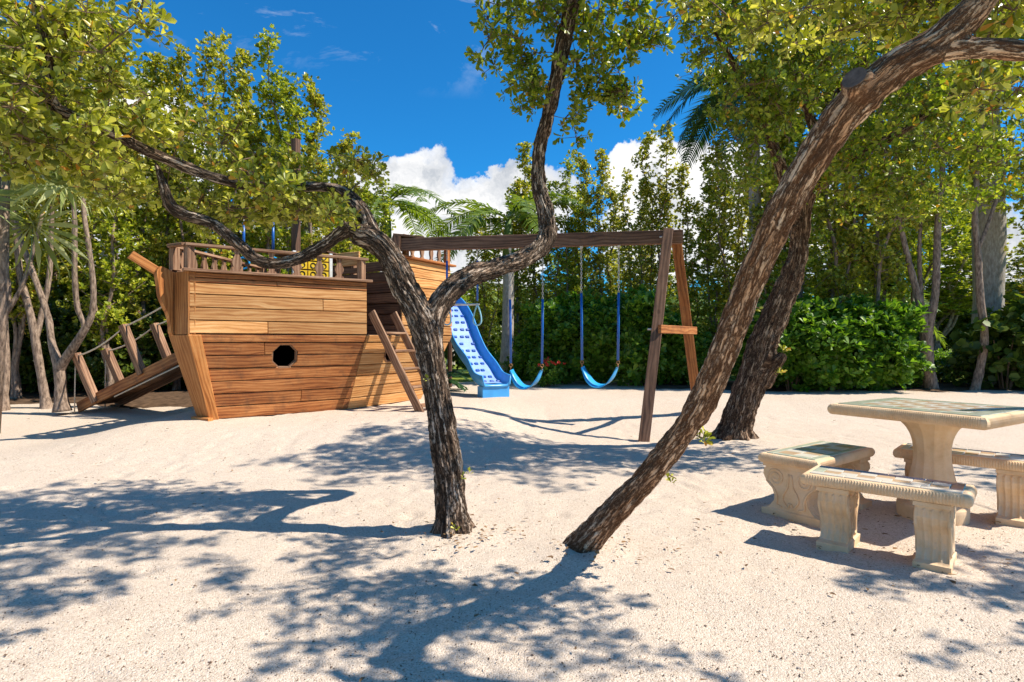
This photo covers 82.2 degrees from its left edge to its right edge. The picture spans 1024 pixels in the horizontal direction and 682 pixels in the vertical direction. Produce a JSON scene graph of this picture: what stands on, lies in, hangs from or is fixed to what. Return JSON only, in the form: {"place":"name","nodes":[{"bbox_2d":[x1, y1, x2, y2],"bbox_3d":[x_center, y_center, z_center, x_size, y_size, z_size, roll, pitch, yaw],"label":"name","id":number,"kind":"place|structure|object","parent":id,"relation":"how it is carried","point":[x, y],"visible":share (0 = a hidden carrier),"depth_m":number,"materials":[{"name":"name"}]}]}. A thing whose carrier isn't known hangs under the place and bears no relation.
{"place":"outdoors","nodes":[
{"label":"outdoors","id":0,"kind":"place"},
{"bbox_2d":[9,386,192,408],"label":"soil","id":1,"kind":"structure","parent":0,"point":[167,398],"depth_m":10.86,"materials":[{"name":"brown soil"}]},
{"bbox_2d":[8,306,33,383],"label":"shrub","id":2,"kind":"object","parent":1,"relation":"on","point":[22,361],"visible":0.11,"depth_m":11.35,"materials":[{"name":"green plant"}]},
{"bbox_2d":[1,150,49,298],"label":"buttonwood tree","id":3,"kind":"object","parent":1,"relation":"on","point":[13,259],"visible":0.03,"depth_m":10.68,"materials":[{"name":"green plant"}]},
{"bbox_2d":[0,43,58,408],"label":"buttonwood tree","id":4,"kind":"object","parent":1,"relation":"on","point":[35,329],"visible":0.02,"depth_m":10.19,"materials":[{"name":"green plant"}]},
{"bbox_2d":[0,0,71,398],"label":"buttonwood tree","id":5,"kind":"object","parent":1,"relation":"on","point":[15,384],"visible":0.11,"depth_m":10.96,"materials":[{"name":"green plant"}]},
{"bbox_2d":[0,0,81,382],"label":"buttonwood tree","id":6,"kind":"object","parent":1,"relation":"on","point":[23,4],"visible":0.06,"depth_m":13.20,"materials":[{"name":"green plant"}]},
{"bbox_2d":[9,300,77,392],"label":"shrub","id":7,"kind":"object","parent":1,"relation":"on","point":[29,384],"visible":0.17,"depth_m":11.66,"materials":[{"name":"green plant"}]},
{"bbox_2d":[22,295,132,391],"bbox_3d":[-9.157,0.037,12.365,2.468,2.195,2.191,0,0,44],"label":"shrub","id":8,"kind":"object","parent":1,"relation":"on","point":[64,313],"visible":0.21,"depth_m":11.76,"materials":[{"name":"green plant"}]},
{"bbox_2d":[42,14,154,386],"bbox_3d":[-7.751,-2.649,11.071,1.776,7.731,1.728,0,0,26],"label":"buttonwood tree","id":9,"kind":"object","parent":1,"relation":"on","point":[104,325],"visible":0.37,"depth_m":11.09,"materials":[{"name":"green plant"}]},
{"bbox_2d":[58,308,172,388],"bbox_3d":[-8.146,0.196,12.418,2.236,1.884,2.624,0,0,1],"label":"shrub","id":10,"kind":"object","parent":1,"relation":"on","point":[99,375],"visible":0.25,"depth_m":11.62,"materials":[{"name":"green plant"}]},
{"bbox_2d":[91,292,185,389],"bbox_3d":[-7.572,-0.067,12.752,2.715,2.415,2.410,0,0,17],"label":"shrub","id":11,"kind":"object","parent":1,"relation":"on","point":[158,315],"visible":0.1,"depth_m":12.03,"materials":[{"name":"green plant"}]},
{"bbox_2d":[104,51,175,355],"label":"buttonwood tree","id":12,"kind":"object","parent":1,"relation":"on","point":[154,78],"visible":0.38,"depth_m":11.98,"materials":[{"name":"green plant"}]},
{"bbox_2d":[136,64,213,389],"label":"buttonwood tree","id":13,"kind":"object","parent":1,"relation":"on","point":[166,220],"visible":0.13,"depth_m":12.50,"materials":[{"name":"green plant"}]},
{"bbox_2d":[145,28,256,271],"bbox_3d":[-6.323,-2.668,12.178,2.080,7.757,1.790,0,0,29],"label":"buttonwood tree","id":14,"kind":"object","parent":1,"relation":"on","point":[207,52],"visible":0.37,"depth_m":11.97,"materials":[{"name":"green plant"}]},
{"bbox_2d":[216,47,266,270],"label":"buttonwood tree","id":15,"kind":"object","parent":1,"relation":"on","point":[254,140],"visible":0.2,"depth_m":13.10,"materials":[{"name":"green plant"}]},
{"bbox_2d":[237,24,314,274],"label":"buttonwood tree","id":16,"kind":"object","parent":1,"relation":"on","point":[284,95],"visible":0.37,"depth_m":12.47,"materials":[{"name":"green plant"}]},
{"bbox_2d":[288,72,334,249],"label":"buttonwood tree","id":17,"kind":"object","parent":1,"relation":"on","point":[314,98],"visible":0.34,"depth_m":12.75,"materials":[{"name":"green plant"}]},
{"bbox_2d":[328,128,361,274],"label":"buttonwood tree","id":18,"kind":"object","parent":1,"relation":"on","point":[343,146],"visible":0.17,"depth_m":13.13,"materials":[{"name":"green plant"}]},
{"bbox_2d":[338,161,397,272],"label":"buttonwood tree","id":19,"kind":"object","parent":1,"relation":"on","point":[369,197],"visible":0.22,"depth_m":14.19,"materials":[{"name":"green plant"}]},
{"bbox_2d":[0,381,1023,681],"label":"sand ground","id":20,"kind":"structure","parent":0,"point":[586,429],"depth_m":3.25,"materials":[{"name":"beige sand"}]},
{"bbox_2d":[2,143,44,410],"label":"buttonwood tree","id":21,"kind":"object","parent":20,"relation":"on","point":[6,406],"visible":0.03,"depth_m":10.01,"materials":[{"name":"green plant"}]},
{"bbox_2d":[0,0,125,412],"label":"buttonwood tree","id":22,"kind":"object","parent":20,"relation":"on","point":[60,363],"visible":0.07,"depth_m":9.52,"materials":[{"name":"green plant"}]},
{"bbox_2d":[0,84,138,432],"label":"fan palm","id":23,"kind":"object","parent":20,"relation":"on","point":[9,199],"visible":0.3,"depth_m":7.53,"materials":[{"name":"green plant"}]},
{"bbox_2d":[35,3,124,298],"bbox_3d":[-10.074,-3.415,13.744,2.054,9.302,1.781,0,0,12],"label":"buttonwood tree","id":24,"kind":"object","parent":20,"relation":"on","point":[64,270],"visible":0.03,"depth_m":13.54,"materials":[{"name":"green plant"}]},
{"bbox_2d":[72,138,455,420],"bbox_3d":[-3.905,-0.931,9.117,6.256,4.238,4.068,0,0,-14],"label":"play ship","id":25,"kind":"object","parent":20,"relation":"on","point":[314,335],"visible":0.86,"depth_m":8.05,"materials":[{"name":"brown wood"}]},
{"bbox_2d":[0,0,675,538],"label":"forked tree","id":26,"kind":"object","parent":20,"relation":"on","point":[92,142],"visible":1,"depth_m":3.60,"materials":[{"name":"green plant"}]},
{"bbox_2d":[447,370,470,391],"bbox_3d":[-1.483,0.841,11.906,1.410,0.788,1.364,0,0,21],"label":"cycad","id":27,"kind":"object","parent":20,"relation":"on","point":[453,381],"visible":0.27,"depth_m":11.72,"materials":[{"name":"green plant"}]},
{"bbox_2d":[448,298,510,397],"bbox_3d":[-0.957,0.042,11.570,0.645,2.117,2.731,0,0,-31],"label":"slide","id":28,"kind":"object","parent":20,"relation":"on","point":[490,377],"visible":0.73,"depth_m":11.22,"materials":[{"name":"blue plastic"}]},
{"bbox_2d":[26,412,1022,681],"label":"fallen leaves","id":29,"kind":"object","parent":20,"relation":"on","point":[586,550],"visible":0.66,"depth_m":3.37,"materials":[{"name":"brown plant"}]},
{"bbox_2d":[391,228,697,441],"bbox_3d":[0.533,-0.144,8.400,5.043,3.052,2.020,0,0,0],"label":"swing set","id":30,"kind":"object","parent":20,"relation":"on","point":[666,239],"visible":0.82,"depth_m":8.61,"materials":[{"name":"brown wood"}]},
{"bbox_2d":[445,249,481,325],"bbox_3d":[-0.765,-0.819,8.988,0.626,1.176,0.034,0,0,9],"label":"trapeze","id":31,"kind":"object","parent":30,"relation":"hanging from","point":[477,304],"visible":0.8,"depth_m":8.95,"materials":[{"name":"metal"}]},
{"bbox_2d":[509,248,543,389],"bbox_3d":[0.215,-0.339,8.824,0.545,2.133,0.115,0,0,9],"label":"swing","id":32,"kind":"object","parent":30,"relation":"hanging from","point":[518,383],"visible":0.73,"depth_m":8.83,"materials":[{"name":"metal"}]},
{"bbox_2d":[580,245,619,387],"bbox_3d":[1.295,-0.358,8.644,0.595,2.096,0.115,0,0,9],"label":"swing","id":33,"kind":"object","parent":30,"relation":"hanging from","point":[590,381],"visible":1,"depth_m":8.65,"materials":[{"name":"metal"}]},
{"bbox_2d":[528,356,568,386],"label":"flowering shrub","id":34,"kind":"object","parent":20,"relation":"on","point":[553,370],"visible":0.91,"depth_m":12.73,"materials":[{"name":"green plant"}]},
{"bbox_2d":[559,288,628,384],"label":"hedge shrub","id":35,"kind":"object","parent":20,"relation":"on","point":[595,337],"visible":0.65,"depth_m":13.01,"materials":[{"name":"green plant"}]},
{"bbox_2d":[598,284,681,385],"bbox_3d":[2.738,-0.104,13.227,1.908,2.385,2.299,0,0,-16],"label":"hedge shrub","id":36,"kind":"object","parent":20,"relation":"on","point":[636,317],"visible":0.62,"depth_m":12.59,"materials":[{"name":"green plant"}]},
{"bbox_2d":[563,0,1023,552],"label":"leaning tree","id":37,"kind":"object","parent":20,"relation":"on","point":[955,30],"visible":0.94,"depth_m":2.55,"materials":[{"name":"brown plant"}]},
{"bbox_2d":[758,441,874,527],"bbox_3d":[2.187,1.003,4.195,0.865,0.457,0.425,0,0,-37],"label":"stone bench","id":38,"kind":"object","parent":20,"relation":"on","point":[795,497],"visible":0.68,"depth_m":4.00,"materials":[{"name":"beige stone"}]},
{"bbox_2d":[672,0,1023,440],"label":"leaning tree","id":39,"kind":"object","parent":20,"relation":"on","point":[761,365],"visible":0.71,"depth_m":5.92,"materials":[{"name":"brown plant"}]},
{"bbox_2d":[800,465,976,573],"bbox_3d":[2.110,1.003,3.322,0.810,0.457,0.345,0,0,41],"label":"stone bench","id":40,"kind":"object","parent":20,"relation":"on","point":[936,503],"visible":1,"depth_m":3.19,"materials":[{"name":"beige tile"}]},
{"bbox_2d":[827,397,1023,525],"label":"stone table","id":41,"kind":"object","parent":20,"relation":"on","point":[933,427],"visible":0.86,"depth_m":3.90,"materials":[{"name":"beige stone"}]},
{"bbox_2d":[893,443,1023,527],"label":"stone bench","id":42,"kind":"object","parent":20,"relation":"on","point":[1009,467],"visible":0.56,"depth_m":3.87,"materials":[{"name":"beige stone"}]},
{"bbox_2d":[0,0,1023,302],"label":"sky","id":43,"kind":"structure","parent":0,"point":[397,74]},
{"bbox_2d":[68,350,963,386],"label":"lawn","id":44,"kind":"structure","parent":0,"point":[462,379],"depth_m":15.13,"materials":[{"name":"green plant"}]},
{"bbox_2d":[13,260,124,386],"bbox_3d":[-10.653,-0.485,14.178,3.287,3.293,3.702,0,0,28],"label":"shrub","id":45,"kind":"object","parent":44,"relation":"on","point":[60,289],"visible":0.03,"depth_m":13.27,"materials":[{"name":"green plant"}]},
{"bbox_2d":[65,281,136,307],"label":"shrub","id":46,"kind":"object","parent":44,"relation":"on","point":[101,292],"visible":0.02,"depth_m":13.46,"materials":[{"name":"green plant"}]},
{"bbox_2d":[125,50,211,290],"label":"buttonwood tree","id":47,"kind":"object","parent":44,"relation":"on","point":[173,225],"visible":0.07,"depth_m":14.32,"materials":[{"name":"green plant"}]},
{"bbox_2d":[204,94,289,271],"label":"buttonwood tree","id":48,"kind":"object","parent":44,"relation":"on","point":[259,236],"depth_m":14.66,"materials":[{"name":"green plant"}]},
{"bbox_2d":[276,106,331,273],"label":"buttonwood tree","id":49,"kind":"object","parent":44,"relation":"on","point":[291,131],"visible":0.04,"depth_m":14.09,"materials":[{"name":"green plant"}]},
{"bbox_2d":[306,156,358,275],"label":"buttonwood tree","id":50,"kind":"object","parent":44,"relation":"on","point":[331,228],"visible":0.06,"depth_m":15.20,"materials":[{"name":"green plant"}]},
{"bbox_2d":[327,184,460,271],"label":"royal palm","id":51,"kind":"object","parent":44,"relation":"on","point":[416,210],"visible":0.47,"depth_m":16.94,"materials":[{"name":"green plant"}]},
{"bbox_2d":[444,307,501,369],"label":"shrub","id":52,"kind":"object","parent":44,"relation":"on","point":[495,338],"visible":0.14,"depth_m":19.16,"materials":[{"name":"green plant"}]},
{"bbox_2d":[446,273,502,364],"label":"shrub","id":53,"kind":"object","parent":44,"relation":"on","point":[473,305],"visible":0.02,"depth_m":24.16,"materials":[{"name":"green plant"}]},
{"bbox_2d":[458,347,499,371],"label":"shrub","id":54,"kind":"object","parent":44,"relation":"on","point":[496,356],"visible":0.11,"depth_m":17.20,"materials":[{"name":"green plant"}]},
{"bbox_2d":[461,214,502,347],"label":"buttonwood tree","id":55,"kind":"object","parent":44,"relation":"on","point":[484,289],"visible":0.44,"depth_m":17.46,"materials":[{"name":"green plant"}]},
{"bbox_2d":[461,280,502,324],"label":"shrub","id":56,"kind":"object","parent":44,"relation":"on","point":[501,298],"visible":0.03,"depth_m":40.46,"materials":[{"name":"green plant"}]},
{"bbox_2d":[421,191,591,373],"bbox_3d":[-0.126,-1.367,15.857,4.848,4.946,4.846,0,0,0],"label":"royal palm","id":57,"kind":"object","parent":44,"relation":"on","point":[520,206],"visible":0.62,"depth_m":15.66,"materials":[{"name":"green plant"}]},
{"bbox_2d":[500,353,528,378],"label":"shrub","id":58,"kind":"object","parent":44,"relation":"on","point":[507,363],"visible":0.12,"depth_m":15.28,"materials":[{"name":"green plant"}]},
{"bbox_2d":[492,141,537,354],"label":"buttonwood tree","id":59,"kind":"object","parent":44,"relation":"on","point":[518,184],"visible":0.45,"depth_m":16.41,"materials":[{"name":"green plant"}]},
{"bbox_2d":[485,285,552,352],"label":"shrub","id":60,"kind":"object","parent":44,"relation":"on","point":[500,313],"visible":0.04,"depth_m":40.44,"materials":[{"name":"green plant"}]},
{"bbox_2d":[512,328,538,380],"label":"hedge shrub","id":61,"kind":"object","parent":44,"relation":"on","point":[521,370],"visible":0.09,"depth_m":14.52,"materials":[{"name":"green plant"}]},
{"bbox_2d":[520,176,563,323],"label":"buttonwood tree","id":62,"kind":"object","parent":44,"relation":"on","point":[535,277],"visible":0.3,"depth_m":16.95,"materials":[{"name":"green plant"}]},
{"bbox_2d":[515,291,586,383],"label":"hedge shrub","id":63,"kind":"object","parent":44,"relation":"on","point":[557,324],"visible":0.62,"depth_m":13.43,"materials":[{"name":"green plant"}]},
{"bbox_2d":[533,154,589,304],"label":"buttonwood tree","id":64,"kind":"object","parent":44,"relation":"on","point":[563,257],"visible":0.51,"depth_m":16.12,"materials":[{"name":"green plant"}]},
{"bbox_2d":[558,147,598,303],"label":"buttonwood tree","id":65,"kind":"object","parent":44,"relation":"on","point":[583,167],"visible":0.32,"depth_m":16.77,"materials":[{"name":"green plant"}]},
{"bbox_2d":[570,148,614,300],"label":"buttonwood tree","id":66,"kind":"object","parent":44,"relation":"on","point":[596,281],"visible":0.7,"depth_m":15.85,"materials":[{"name":"green plant"}]},
{"bbox_2d":[591,180,625,299],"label":"buttonwood tree","id":67,"kind":"object","parent":44,"relation":"on","point":[612,215],"visible":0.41,"depth_m":17.39,"materials":[{"name":"green plant"}]},
{"bbox_2d":[606,167,657,298],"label":"buttonwood tree","id":68,"kind":"object","parent":44,"relation":"on","point":[631,266],"visible":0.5,"depth_m":16.31,"materials":[{"name":"green plant"}]},
{"bbox_2d":[602,246,666,296],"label":"buttonwood tree","id":69,"kind":"object","parent":44,"relation":"on","point":[617,262],"visible":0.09,"depth_m":40.96,"materials":[{"name":"green plant"}]},
{"bbox_2d":[631,122,682,316],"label":"buttonwood tree","id":70,"kind":"object","parent":44,"relation":"on","point":[665,203],"visible":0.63,"depth_m":15.90,"materials":[{"name":"green plant"}]},
{"bbox_2d":[667,268,713,325],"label":"buttonwood tree","id":71,"kind":"object","parent":44,"relation":"on","point":[672,278],"visible":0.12,"depth_m":41.06,"materials":[{"name":"green plant"}]},
{"bbox_2d":[670,163,715,334],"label":"buttonwood tree","id":72,"kind":"object","parent":44,"relation":"on","point":[691,207],"visible":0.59,"depth_m":15.62,"materials":[{"name":"green plant"}]},
{"bbox_2d":[688,149,736,339],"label":"buttonwood tree","id":73,"kind":"object","parent":44,"relation":"on","point":[708,264],"visible":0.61,"depth_m":15.01,"materials":[{"name":"green plant"}]},
{"bbox_2d":[695,119,763,318],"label":"buttonwood tree","id":74,"kind":"object","parent":44,"relation":"on","point":[736,250],"visible":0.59,"depth_m":14.41,"materials":[{"name":"green plant"}]},
{"bbox_2d":[734,128,829,295],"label":"buttonwood tree","id":75,"kind":"object","parent":44,"relation":"on","point":[737,180],"visible":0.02,"depth_m":38.43,"materials":[{"name":"green plant"}]},
{"bbox_2d":[810,62,880,300],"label":"buttonwood tree","id":76,"kind":"object","parent":44,"relation":"on","point":[854,264],"visible":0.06,"depth_m":15.92,"materials":[{"name":"green plant"}]},
{"bbox_2d":[813,286,946,344],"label":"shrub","id":77,"kind":"object","parent":44,"relation":"on","point":[941,340],"visible":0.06,"depth_m":19.14,"materials":[{"name":"green plant"}]},
{"bbox_2d":[818,156,963,301],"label":"buttonwood tree","id":78,"kind":"object","parent":44,"relation":"on","point":[931,250],"visible":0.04,"depth_m":37.99,"materials":[{"name":"green plant"}]},
{"bbox_2d":[856,27,971,325],"bbox_3d":[10.160,-3.762,14.992,2.709,9.859,2.550,0,0,19],"label":"buttonwood tree","id":79,"kind":"object","parent":44,"relation":"on","point":[926,275],"visible":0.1,"depth_m":14.65,"materials":[{"name":"green plant"}]},
{"bbox_2d":[917,283,972,351],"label":"shrub","id":80,"kind":"object","parent":44,"relation":"on","point":[948,339],"visible":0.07,"depth_m":43.19,"materials":[{"name":"green plant"}]},
{"bbox_2d":[888,197,1008,353],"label":"buttonwood tree","id":81,"kind":"object","parent":44,"relation":"on","point":[951,303],"visible":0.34,"depth_m":39.19,"materials":[{"name":"green plant"}]},
{"bbox_2d":[934,348,963,382],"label":"shrub","id":82,"kind":"object","parent":44,"relation":"on","point":[940,359],"visible":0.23,"depth_m":13.62,"materials":[{"name":"green plant"}]},
{"bbox_2d":[926,157,1023,321],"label":"buttonwood tree","id":83,"kind":"object","parent":44,"relation":"on","point":[1010,220],"visible":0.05,"depth_m":43.21,"materials":[{"name":"green plant"}]},
{"bbox_2d":[972,230,1023,305],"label":"buttonwood tree","id":84,"kind":"object","parent":44,"relation":"on","point":[1016,263],"visible":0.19,"depth_m":38.97,"materials":[{"name":"green plant"}]},
{"bbox_2d":[640,380,1023,391],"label":"soil","id":85,"kind":"structure","parent":0,"point":[947,387],"depth_m":12.19,"materials":[{"name":"brown soil"}]},
{"bbox_2d":[643,312,705,384],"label":"hedge shrub","id":86,"kind":"object","parent":85,"relation":"on","point":[674,371],"visible":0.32,"depth_m":12.77,"materials":[{"name":"green plant"}]},
{"bbox_2d":[665,331,714,384],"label":"hedge shrub","id":87,"kind":"object","parent":85,"relation":"on","point":[701,356],"visible":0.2,"depth_m":12.79,"materials":[{"name":"green plant"}]},
{"bbox_2d":[651,47,848,319],"bbox_3d":[5.740,-2.757,13.776,4.774,7.724,4.438,0,0,0],"label":"royal palm","id":88,"kind":"object","parent":85,"relation":"on","point":[700,123],"visible":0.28,"depth_m":14.16,"materials":[{"name":"green plant"}]},
{"bbox_2d":[731,328,782,386],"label":"hedge shrub","id":89,"kind":"object","parent":85,"relation":"on","point":[735,370],"visible":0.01,"depth_m":12.47,"materials":[{"name":"green plant"}]},
{"bbox_2d":[746,84,793,306],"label":"buttonwood tree","id":90,"kind":"object","parent":85,"relation":"on","point":[757,212],"visible":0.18,"depth_m":13.28,"materials":[{"name":"green plant"}]},
{"bbox_2d":[736,294,847,392],"bbox_3d":[5.651,0.016,11.881,2.299,2.124,1.908,0,0,-10],"label":"hedge shrub","id":91,"kind":"object","parent":85,"relation":"on","point":[797,373],"visible":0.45,"depth_m":11.30,"materials":[{"name":"green plant"}]},
{"bbox_2d":[747,25,838,301],"bbox_3d":[6.229,-3.078,13.012,1.838,8.438,1.888,0,0,4],"label":"buttonwood tree","id":92,"kind":"object","parent":85,"relation":"on","point":[792,150],"visible":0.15,"depth_m":12.76,"materials":[{"name":"green plant"}]},
{"bbox_2d":[790,294,897,391],"bbox_3d":[6.321,0.053,11.785,2.154,2.048,1.927,0,0,-11],"label":"hedge shrub","id":93,"kind":"object","parent":85,"relation":"on","point":[844,376],"visible":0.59,"depth_m":11.21,"materials":[{"name":"green plant"}]},
{"bbox_2d":[806,2,887,303],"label":"buttonwood tree","id":94,"kind":"object","parent":85,"relation":"on","point":[834,285],"visible":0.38,"depth_m":12.72,"materials":[{"name":"green plant"}]},
{"bbox_2d":[833,0,934,308],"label":"buttonwood tree","id":95,"kind":"object","parent":85,"relation":"on","point":[889,244],"visible":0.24,"depth_m":12.35,"materials":[{"name":"green plant"}]},
{"bbox_2d":[842,293,935,391],"bbox_3d":[7.192,0.047,11.899,2.299,2.059,1.908,0,0,21],"label":"hedge shrub","id":96,"kind":"object","parent":85,"relation":"on","point":[900,357],"visible":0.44,"depth_m":11.30,"materials":[{"name":"green plant"}]},
{"bbox_2d":[889,368,936,387],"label":"shrub","id":97,"kind":"object","parent":85,"relation":"on","point":[919,373],"visible":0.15,"depth_m":12.07,"materials":[{"name":"green plant"}]},
{"bbox_2d":[849,54,1000,388],"bbox_3d":[8.319,-3.389,12.068,3.108,9.558,1.765,0,0,0],"label":"buttonwood tree","id":98,"kind":"object","parent":85,"relation":"on","point":[930,381],"visible":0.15,"depth_m":11.90,"materials":[{"name":"green plant"}]},
{"bbox_2d":[938,348,976,385],"bbox_3d":[9.661,0.553,12.598,0.932,0.946,0.910,0,0,-42],"label":"sea grape","id":99,"kind":"object","parent":85,"relation":"on","point":[957,368],"visible":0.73,"depth_m":12.53,"materials":[{"name":"green plant"}]},
{"bbox_2d":[903,9,1023,384],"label":"royal palm","id":100,"kind":"object","parent":85,"relation":"on","point":[994,258],"visible":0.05,"depth_m":12.94,"materials":[{"name":"grey plant"}]},
{"bbox_2d":[938,0,1023,390],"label":"buttonwood tree","id":101,"kind":"object","parent":85,"relation":"on","point":[979,370],"visible":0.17,"depth_m":11.76,"materials":[{"name":"green plant"}]},
{"bbox_2d":[945,290,1023,388],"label":"sea grape","id":102,"kind":"object","parent":85,"relation":"on","point":[970,344],"visible":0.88,"depth_m":11.86,"materials":[{"name":"green plant"}]},
{"bbox_2d":[978,300,1023,387],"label":"sea grape","id":103,"kind":"object","parent":85,"relation":"on","point":[1002,343],"visible":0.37,"depth_m":11.93,"materials":[{"name":"green plant"}]},
{"bbox_2d":[1004,201,1023,288],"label":"buttonwood tree","id":104,"kind":"object","parent":85,"relation":"on","point":[1020,243],"visible":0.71,"depth_m":12.58,"materials":[{"name":"green plant"}]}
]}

